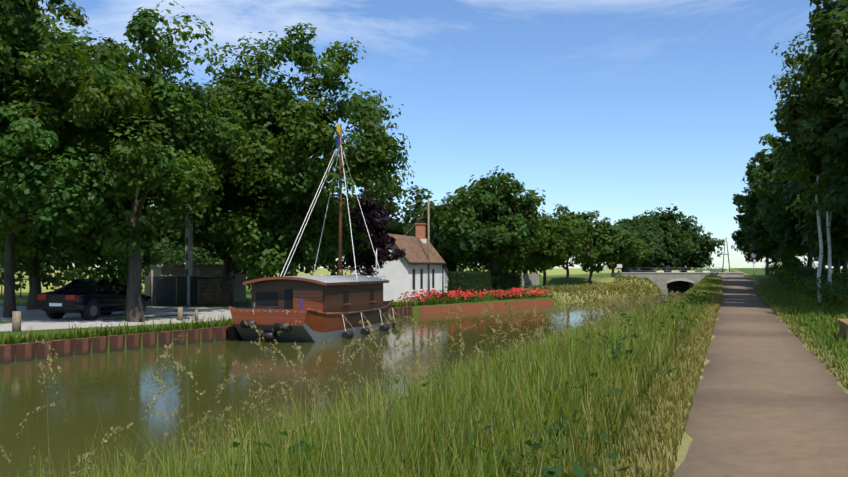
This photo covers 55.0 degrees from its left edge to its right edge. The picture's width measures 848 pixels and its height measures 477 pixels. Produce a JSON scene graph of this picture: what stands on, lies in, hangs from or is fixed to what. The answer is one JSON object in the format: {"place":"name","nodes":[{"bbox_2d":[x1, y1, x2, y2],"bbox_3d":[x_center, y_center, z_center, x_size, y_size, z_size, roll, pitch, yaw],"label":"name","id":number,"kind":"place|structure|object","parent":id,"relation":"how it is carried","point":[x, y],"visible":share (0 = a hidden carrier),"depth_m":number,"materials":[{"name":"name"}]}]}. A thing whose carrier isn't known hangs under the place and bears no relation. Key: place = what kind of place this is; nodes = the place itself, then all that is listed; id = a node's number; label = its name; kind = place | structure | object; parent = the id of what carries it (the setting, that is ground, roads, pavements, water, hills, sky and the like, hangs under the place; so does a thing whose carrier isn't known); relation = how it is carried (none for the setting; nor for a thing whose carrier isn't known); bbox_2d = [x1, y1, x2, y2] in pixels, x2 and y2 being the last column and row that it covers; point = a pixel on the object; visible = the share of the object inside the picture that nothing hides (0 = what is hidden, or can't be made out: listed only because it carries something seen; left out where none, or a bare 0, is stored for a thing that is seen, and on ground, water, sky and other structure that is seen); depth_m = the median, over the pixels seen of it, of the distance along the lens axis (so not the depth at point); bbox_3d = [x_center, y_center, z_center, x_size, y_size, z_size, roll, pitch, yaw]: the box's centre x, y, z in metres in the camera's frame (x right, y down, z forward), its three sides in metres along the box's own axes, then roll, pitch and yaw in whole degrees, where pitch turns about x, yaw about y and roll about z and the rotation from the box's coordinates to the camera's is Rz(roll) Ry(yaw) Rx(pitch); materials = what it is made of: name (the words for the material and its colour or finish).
{"place":"outdoors","nodes":[
{"label":"outdoors","id":0,"kind":"place"},
{"bbox_2d":[0,292,684,476],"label":"canal water","id":1,"kind":"structure","parent":0,"point":[84,383],"depth_m":18.02,"materials":[{"name":"green liquid"}]},
{"bbox_2d":[228,275,393,341],"bbox_3d":[-3.964,2.749,32.114,3.530,2.570,8.706,-1,-2,21],"label":"boat","id":2,"kind":"object","parent":1,"relation":"on","point":[317,306],"visible":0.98,"depth_m":29.41,"materials":[{"name":"brown wood"}]},
{"bbox_2d":[240,274,401,339],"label":"boat fittings","id":3,"kind":"object","parent":2,"relation":"attached to","point":[266,335],"visible":0.56,"depth_m":28.37,"materials":[{"name":"black rubber"}]},
{"bbox_2d":[280,123,382,279],"bbox_3d":[-4.043,-1.472,32.156,3.358,6.690,5.560,-1,-2,21],"label":"ship mast","id":4,"kind":"object","parent":2,"relation":"on","point":[340,148],"visible":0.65,"depth_m":33.64,"materials":[{"name":"brown wood"}]},
{"bbox_2d":[0,268,847,476],"bbox_3d":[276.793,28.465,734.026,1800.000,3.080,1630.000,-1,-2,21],"label":"grassy ground","id":5,"kind":"structure","parent":0,"point":[557,276],"depth_m":50.98,"materials":[{"name":"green plant"}]},
{"bbox_2d":[0,236,68,270],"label":"tree","id":6,"kind":"object","parent":5,"relation":"on","point":[41,259],"visible":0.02,"depth_m":91.33,"materials":[{"name":"green plant"}]},
{"bbox_2d":[1,273,78,296],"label":"fence posts","id":7,"kind":"object","parent":5,"relation":"on","point":[21,282],"visible":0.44,"depth_m":51.30,"materials":[{"name":"grey metal"}]},
{"bbox_2d":[0,0,96,239],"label":"tree","id":8,"kind":"object","parent":5,"relation":"on","point":[28,41],"visible":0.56,"depth_m":27.77,"materials":[{"name":"green plant"}]},
{"bbox_2d":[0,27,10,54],"bbox_3d":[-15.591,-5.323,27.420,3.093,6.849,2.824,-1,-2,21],"label":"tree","id":9,"kind":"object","parent":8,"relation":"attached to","point":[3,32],"visible":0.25,"depth_m":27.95,"materials":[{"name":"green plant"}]},
{"bbox_2d":[0,48,126,309],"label":"tree","id":10,"kind":"object","parent":5,"relation":"on","point":[46,249],"depth_m":36.35,"materials":[{"name":"green plant"}]},
{"bbox_2d":[43,216,122,278],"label":"tree","id":11,"kind":"object","parent":5,"relation":"on","point":[77,260],"depth_m":93.17,"materials":[{"name":"green plant"}]},
{"bbox_2d":[0,306,250,330],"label":"pavement","id":12,"kind":"structure","parent":5,"relation":"on","point":[42,319],"depth_m":30.61,"materials":[{"name":"grey concrete"}]},
{"bbox_2d":[0,0,90,317],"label":"tree","id":13,"kind":"object","parent":12,"relation":"on","point":[76,18],"depth_m":30.42,"materials":[{"name":"green plant"}]},
{"bbox_2d":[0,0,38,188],"bbox_3d":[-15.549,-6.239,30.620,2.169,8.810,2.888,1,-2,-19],"label":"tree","id":14,"kind":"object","parent":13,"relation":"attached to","point":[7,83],"visible":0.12,"depth_m":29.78,"materials":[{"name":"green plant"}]},
{"bbox_2d":[37,278,150,319],"bbox_3d":[-12.317,2.238,30.782,2.083,1.445,4.662,-1,-2,21],"label":"saloon car","id":15,"kind":"object","parent":12,"relation":"on","point":[89,299],"visible":0.85,"depth_m":29.41,"materials":[{"name":"black paint"}]},
{"bbox_2d":[12,307,197,331],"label":"bollards","id":16,"kind":"object","parent":12,"relation":"on","point":[16,320],"visible":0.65,"depth_m":25.30,"materials":[{"name":"brown wood"}]},
{"bbox_2d":[0,1,247,321],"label":"tree","id":17,"kind":"object","parent":12,"relation":"on","point":[80,200],"depth_m":28.19,"materials":[{"name":"green plant"}]},
{"bbox_2d":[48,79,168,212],"bbox_3d":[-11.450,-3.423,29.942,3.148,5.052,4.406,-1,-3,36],"label":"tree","id":18,"kind":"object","parent":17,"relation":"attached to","point":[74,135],"visible":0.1,"depth_m":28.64,"materials":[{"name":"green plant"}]},
{"bbox_2d":[0,241,276,292],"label":"hedge bushes","id":19,"kind":"object","parent":5,"relation":"on","point":[49,278],"visible":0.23,"depth_m":56.90,"materials":[{"name":"green plant"}]},
{"bbox_2d":[118,205,192,275],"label":"tree","id":20,"kind":"object","parent":5,"relation":"on","point":[176,236],"depth_m":92.28,"materials":[{"name":"green plant"}]},
{"bbox_2d":[142,210,179,257],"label":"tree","id":21,"kind":"object","parent":20,"relation":"attached to","point":[161,235],"visible":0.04,"depth_m":94.47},
{"bbox_2d":[152,205,219,264],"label":"tree","id":22,"kind":"object","parent":5,"relation":"on","point":[181,243],"depth_m":92.34,"materials":[{"name":"green plant"}]},
{"bbox_2d":[183,218,220,261],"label":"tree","id":23,"kind":"object","parent":22,"relation":"attached to","point":[197,246],"visible":0.02,"depth_m":92.41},
{"bbox_2d":[185,211,192,304],"bbox_3d":[-11.744,-0.680,40.727,0.220,8.000,0.320,-1,-2,21],"label":"concrete pole","id":24,"kind":"object","parent":5,"relation":"on","point":[188,249],"visible":0.44,"depth_m":40.56,"materials":[{"name":"grey concrete"}]},
{"bbox_2d":[144,270,234,305],"bbox_3d":[-11.786,2.463,41.122,4.260,1.755,1.150,1,-2,-33],"label":"fence","id":25,"kind":"object","parent":5,"relation":"on","point":[165,290],"visible":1,"depth_m":40.47,"materials":[{"name":"black metal"}]},
{"bbox_2d":[145,265,245,301],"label":"shed","id":26,"kind":"structure","parent":5,"relation":"on","point":[211,270],"depth_m":44.24,"materials":[{"name":"concrete"}]},
{"bbox_2d":[0,306,412,363],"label":"sheet piling","id":27,"kind":"object","parent":5,"relation":"on","point":[9,353],"visible":0.38,"depth_m":25.08,"materials":[{"name":"brown metal"}]},
{"bbox_2d":[149,50,271,302],"bbox_3d":[-10.979,-3.022,43.458,10.843,13.222,9.100,-1,-2,21],"label":"tree","id":28,"kind":"object","parent":5,"relation":"on","point":[199,237],"depth_m":42.71,"materials":[{"name":"green plant"}]},
{"bbox_2d":[0,294,457,344],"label":"bank grass blades","id":29,"kind":"object","parent":5,"relation":"on","point":[119,330],"visible":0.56,"depth_m":26.23,"materials":[{"name":"green plant"}]},
{"bbox_2d":[207,223,295,276],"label":"tree","id":30,"kind":"object","parent":5,"relation":"on","point":[293,263],"depth_m":91.17,"materials":[{"name":"green plant"}]},
{"bbox_2d":[170,22,414,278],"bbox_3d":[-6.040,-3.249,37.353,11.900,13.532,9.852,-1,-2,21],"label":"tree","id":31,"kind":"object","parent":5,"relation":"on","point":[370,155],"depth_m":35.89,"materials":[{"name":"green plant"}]},
{"bbox_2d":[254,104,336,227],"bbox_3d":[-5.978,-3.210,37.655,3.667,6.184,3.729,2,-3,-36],"label":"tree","id":32,"kind":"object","parent":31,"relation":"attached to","point":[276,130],"visible":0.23,"depth_m":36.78,"materials":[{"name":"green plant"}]},
{"bbox_2d":[275,263,314,276],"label":"shrub","id":33,"kind":"object","parent":5,"relation":"on","point":[297,267],"depth_m":108.37,"materials":[{"name":"green plant"}]},
{"bbox_2d":[294,194,359,275],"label":"tree","id":34,"kind":"object","parent":5,"relation":"on","point":[330,269],"depth_m":107.04,"materials":[{"name":"green plant"}]},
{"bbox_2d":[315,234,337,263],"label":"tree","id":35,"kind":"object","parent":34,"relation":"attached to","point":[328,251],"visible":0.02,"depth_m":106.67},
{"bbox_2d":[23,295,692,476],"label":"seed stalk blades","id":36,"kind":"object","parent":5,"relation":"on","point":[385,423],"visible":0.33,"depth_m":5.83,"materials":[{"name":"green plant"}]},
{"bbox_2d":[0,290,693,476],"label":"seed head plumes","id":37,"kind":"object","parent":36,"relation":"attached to","point":[635,299],"visible":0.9,"depth_m":6.16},
{"bbox_2d":[0,275,722,476],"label":"bank grass","id":38,"kind":"structure","parent":5,"relation":"on","point":[658,351],"depth_m":7.16,"materials":[{"name":"green plant"}]},
{"bbox_2d":[326,177,405,275],"bbox_3d":[-2.989,0.106,43.725,4.188,7.346,4.276,-1,-2,21],"label":"purple tree","id":39,"kind":"object","parent":5,"relation":"on","point":[382,244],"depth_m":43.10,"materials":[{"name":"purple plant"}]},
{"bbox_2d":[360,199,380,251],"bbox_3d":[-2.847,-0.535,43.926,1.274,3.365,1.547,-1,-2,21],"label":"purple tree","id":40,"kind":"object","parent":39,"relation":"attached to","point":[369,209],"visible":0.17,"depth_m":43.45,"materials":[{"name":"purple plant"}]},
{"bbox_2d":[325,189,425,257],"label":"tree","id":41,"kind":"object","parent":5,"relation":"on","point":[406,232],"visible":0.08,"depth_m":97.53,"materials":[{"name":"green plant"}]},
{"bbox_2d":[361,216,403,252],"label":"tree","id":42,"kind":"object","parent":41,"relation":"attached to","point":[397,229],"visible":0.17,"depth_m":95.88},
{"bbox_2d":[346,218,449,301],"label":"cottage","id":43,"kind":"structure","parent":5,"relation":"on","point":[408,272],"depth_m":49.09,"materials":[{"name":"paint"}]},
{"bbox_2d":[399,198,429,291],"bbox_3d":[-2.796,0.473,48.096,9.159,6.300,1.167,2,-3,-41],"label":"utility pole","id":44,"kind":"object","parent":5,"relation":"on","point":[428,248],"depth_m":51.35,"materials":[{"name":"brown wood"}]},
{"bbox_2d":[399,215,436,236],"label":"tree","id":45,"kind":"object","parent":5,"relation":"on","point":[403,217],"visible":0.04,"depth_m":129.34,"materials":[{"name":"green plant"}]},
{"bbox_2d":[432,289,447,299],"bbox_3d":[0.955,3.333,47.642,1.035,0.868,0.847,1,-2,-34],"label":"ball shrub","id":46,"kind":"object","parent":5,"relation":"on","point":[443,293],"visible":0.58,"depth_m":47.59,"materials":[{"name":"green plant"}]},
{"bbox_2d":[403,184,482,272],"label":"tree","id":47,"kind":"object","parent":5,"relation":"on","point":[418,208],"depth_m":65.43,"materials":[{"name":"green plant"}]},
{"bbox_2d":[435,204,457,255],"bbox_3d":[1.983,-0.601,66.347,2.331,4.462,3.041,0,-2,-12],"label":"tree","id":48,"kind":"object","parent":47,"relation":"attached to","point":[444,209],"visible":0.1,"depth_m":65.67,"materials":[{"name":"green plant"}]},
{"bbox_2d":[412,201,485,271],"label":"tree","id":49,"kind":"object","parent":5,"relation":"on","point":[433,236],"depth_m":118.19,"materials":[{"name":"green plant"}]},
{"bbox_2d":[196,290,706,476],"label":"weed leaves","id":50,"kind":"object","parent":5,"relation":"on","point":[577,470],"visible":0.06,"depth_m":7.00,"materials":[{"name":"green plant"}]},
{"bbox_2d":[448,271,493,293],"bbox_3d":[3.390,3.128,57.696,1.974,1.725,5.396,-1,-2,21],"label":"hedge","id":51,"kind":"object","parent":5,"relation":"on","point":[473,273],"depth_m":56.14,"materials":[{"name":"green plant"}]},
{"bbox_2d":[397,287,552,304],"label":"flowers","id":52,"kind":"object","parent":5,"relation":"on","point":[472,295],"visible":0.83,"depth_m":50.05,"materials":[{"name":"red plant"}]},
{"bbox_2d":[420,299,552,313],"bbox_3d":[4.327,4.255,51.122,0.234,0.520,14.668,-2,-3,39],"label":"flower bed edging","id":53,"kind":"object","parent":5,"relation":"on","point":[449,308],"visible":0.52,"depth_m":50.12,"materials":[{"name":"brown brick"}]},
{"bbox_2d":[432,166,550,276],"bbox_3d":[4.918,-0.775,61.786,8.878,9.822,8.588,-1,-2,21],"label":"tree","id":54,"kind":"object","parent":5,"relation":"on","point":[477,239],"depth_m":60.71,"materials":[{"name":"green plant"}]},
{"bbox_2d":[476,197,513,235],"bbox_3d":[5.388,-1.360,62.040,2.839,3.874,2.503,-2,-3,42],"label":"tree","id":55,"kind":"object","parent":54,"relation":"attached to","point":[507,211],"visible":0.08,"depth_m":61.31,"materials":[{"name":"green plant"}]},
{"bbox_2d":[488,271,521,290],"bbox_3d":[6.112,3.347,63.314,1.783,1.578,6.299,-1,-2,21],"label":"hedge","id":56,"kind":"object","parent":5,"relation":"on","point":[504,285],"depth_m":62.31,"materials":[{"name":"green plant"}]},
{"bbox_2d":[497,213,555,275],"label":"tree","id":57,"kind":"object","parent":5,"relation":"on","point":[529,267],"depth_m":95.78,"materials":[{"name":"green plant"}]},
{"bbox_2d":[519,273,538,285],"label":"panel fence","id":58,"kind":"object","parent":5,"relation":"on","point":[529,279],"visible":0.56,"depth_m":77.94,"materials":[{"name":"concrete"}]},
{"bbox_2d":[428,274,661,303],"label":"bank grass","id":59,"kind":"structure","parent":5,"relation":"on","point":[629,287],"depth_m":66.54,"materials":[{"name":"green plant"}]},
{"bbox_2d":[517,209,584,287],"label":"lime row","id":60,"kind":"object","parent":5,"relation":"on","point":[563,241],"depth_m":67.22,"materials":[{"name":"green plant"}]},
{"bbox_2d":[532,220,558,257],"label":"tree","id":61,"kind":"object","parent":60,"relation":"attached to","point":[550,228],"visible":0.1,"depth_m":67.78,"materials":[{"name":"green plant"}]},
{"bbox_2d":[548,204,602,286],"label":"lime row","id":62,"kind":"object","parent":5,"relation":"on","point":[586,228],"depth_m":72.65,"materials":[{"name":"green plant"}]},
{"bbox_2d":[573,214,623,284],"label":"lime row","id":63,"kind":"object","parent":5,"relation":"on","point":[603,246],"depth_m":77.93,"materials":[{"name":"green plant"}]},
{"bbox_2d":[591,228,611,256],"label":"tree","id":64,"kind":"object","parent":63,"relation":"attached to","point":[594,240],"visible":0.02,"depth_m":78.59,"materials":[{"name":"green plant"}]},
{"bbox_2d":[605,228,646,272],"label":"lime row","id":65,"kind":"object","parent":5,"relation":"on","point":[628,245],"depth_m":87.35,"materials":[{"name":"green plant"}]},
{"bbox_2d":[611,215,648,268],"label":"tree","id":66,"kind":"object","parent":5,"relation":"on","point":[624,221],"visible":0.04,"depth_m":115.49,"materials":[{"name":"green plant"}]},
{"bbox_2d":[606,229,654,271],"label":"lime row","id":67,"kind":"object","parent":5,"relation":"on","point":[638,256],"depth_m":95.47,"materials":[{"name":"green plant"}]},
{"bbox_2d":[605,219,666,272],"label":"tree","id":68,"kind":"object","parent":5,"relation":"on","point":[649,241],"depth_m":100.18,"materials":[{"name":"green plant"}]},
{"bbox_2d":[629,268,655,271],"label":"lock house","id":69,"kind":"structure","parent":5,"relation":"on","point":[641,271],"depth_m":109.85,"materials":[{"name":"tile"}]},
{"bbox_2d":[630,215,692,271],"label":"tree","id":70,"kind":"object","parent":5,"relation":"on","point":[665,236],"depth_m":108.57,"materials":[{"name":"green plant"}]},
{"bbox_2d":[661,288,667,294],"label":"lock approach walls","id":71,"kind":"structure","parent":5,"relation":"on","point":[664,291],"depth_m":79.61,"materials":[{"name":"stone"}]},
{"bbox_2d":[635,204,705,258],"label":"tree","id":72,"kind":"object","parent":5,"relation":"on","point":[684,225],"visible":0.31,"depth_m":124.74,"materials":[{"name":"green plant"}]},
{"bbox_2d":[611,273,743,288],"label":"bridge","id":73,"kind":"structure","parent":5,"relation":"on","point":[660,280],"depth_m":84.19,"materials":[{"name":"grey concrete"}]},
{"bbox_2d":[667,281,688,292],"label":"bridge arch opening","id":74,"kind":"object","parent":73,"relation":"attached to","point":[679,286],"depth_m":85.35,"materials":[{"name":"black"}]},
{"bbox_2d":[620,272,743,282],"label":"bridge","id":75,"kind":"structure","parent":73,"relation":"attached to","point":[678,279],"depth_m":84.14,"materials":[{"name":"grey concrete"}]},
{"bbox_2d":[625,268,723,271],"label":"bridge railing","id":76,"kind":"object","parent":75,"relation":"on","point":[666,270],"visible":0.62,"depth_m":88.22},
{"bbox_2d":[603,238,756,278],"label":"signs and poles","id":77,"kind":"object","parent":5,"relation":"on","point":[753,256],"visible":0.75,"depth_m":86.69,"materials":[{"name":"silver metal"}]},
{"bbox_2d":[668,225,725,271],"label":"tree","id":78,"kind":"object","parent":5,"relation":"on","point":[702,259],"depth_m":131.07,"materials":[{"name":"green plant"}]},
{"bbox_2d":[730,211,769,274],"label":"tree","id":79,"kind":"object","parent":5,"relation":"on","point":[744,248],"depth_m":103.28,"materials":[{"name":"green plant"}]},
{"bbox_2d":[672,277,847,476],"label":"towpath","id":80,"kind":"structure","parent":5,"relation":"on","point":[771,398],"depth_m":10.44,"materials":[{"name":"concrete"}]},
{"bbox_2d":[732,152,807,269],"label":"tree","id":81,"kind":"object","parent":5,"relation":"on","point":[751,199],"depth_m":74.99,"materials":[{"name":"green plant"}]},
{"bbox_2d":[736,205,804,263],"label":"tree","id":82,"kind":"object","parent":5,"relation":"on","point":[740,210],"depth_m":92.68,"materials":[{"name":"green plant"}]},
{"bbox_2d":[749,133,815,272],"bbox_3d":[30.612,-2.878,63.342,9.925,13.373,10.980,-1,-2,21],"label":"tree","id":83,"kind":"object","parent":5,"relation":"on","point":[775,231],"depth_m":63.38,"materials":[{"name":"green plant"}]},
{"bbox_2d":[750,65,847,273],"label":"tree","id":84,"kind":"object","parent":5,"relation":"on","point":[783,215],"depth_m":53.48,"materials":[{"name":"green plant"}]},
{"bbox_2d":[754,283,847,388],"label":"verge grass","id":85,"kind":"structure","parent":5,"relation":"on","point":[793,307],"depth_m":26.19,"materials":[{"name":"green plant"}]},
{"bbox_2d":[762,259,847,307],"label":"undergrowth shrubs","id":86,"kind":"object","parent":5,"relation":"on","point":[838,278],"visible":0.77,"depth_m":44.27,"materials":[{"name":"green plant"}]},
{"bbox_2d":[767,36,847,256],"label":"tree","id":87,"kind":"object","parent":5,"relation":"on","point":[839,232],"visible":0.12,"depth_m":44.17,"materials":[{"name":"green plant"}]},
{"bbox_2d":[769,62,847,285],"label":"birch","id":88,"kind":"object","parent":5,"relation":"on","point":[781,79],"depth_m":41.11,"materials":[{"name":"green plant"}]},
{"bbox_2d":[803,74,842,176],"bbox_3d":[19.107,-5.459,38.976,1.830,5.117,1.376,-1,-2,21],"label":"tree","id":89,"kind":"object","parent":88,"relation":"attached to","point":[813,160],"visible":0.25,"depth_m":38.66,"materials":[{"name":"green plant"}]},
{"bbox_2d":[770,33,847,301],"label":"birch","id":90,"kind":"object","parent":5,"relation":"on","point":[813,95],"depth_m":38.79,"materials":[{"name":"green plant"}]},
{"bbox_2d":[775,0,847,224],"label":"tree","id":91,"kind":"object","parent":5,"relation":"on","point":[829,22],"visible":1,"depth_m":34.36,"materials":[{"name":"green plant"}]},
{"bbox_2d":[777,268,847,309],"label":"rough grass","id":92,"kind":"structure","parent":5,"relation":"on","point":[839,299],"depth_m":41.70,"materials":[{"name":"green plant"}]},
{"bbox_2d":[802,248,827,269],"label":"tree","id":93,"kind":"object","parent":5,"relation":"on","point":[815,259],"depth_m":81.89,"materials":[{"name":"green plant"}]},
{"bbox_2d":[813,251,847,274],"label":"tree","id":94,"kind":"object","parent":5,"relation":"on","point":[845,265],"depth_m":67.90,"materials":[{"name":"green plant"}]},
{"bbox_2d":[837,319,847,341],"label":"bench","id":95,"kind":"object","parent":5,"relation":"on","point":[843,324],"visible":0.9,"depth_m":20.46,"materials":[{"name":"brown wood"}]},
{"bbox_2d":[36,0,841,268],"label":"sky","id":96,"kind":"structure","parent":0,"point":[617,109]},
{"bbox_2d":[556,231,583,255],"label":"tree","id":97,"kind":"object","parent":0,"point":[571,248],"visible":0.02,"depth_m":72.40,"materials":[{"name":"green plant"}]},
{"bbox_2d":[656,271,709,271],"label":"bridge planters","id":98,"kind":"object","parent":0,"point":[687,271],"visible":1,"depth_m":84.29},
{"bbox_2d":[729,277,760,277],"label":"bridge road","id":99,"kind":"structure","parent":0,"point":[745,277],"depth_m":82.56,"materials":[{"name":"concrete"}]}
]}

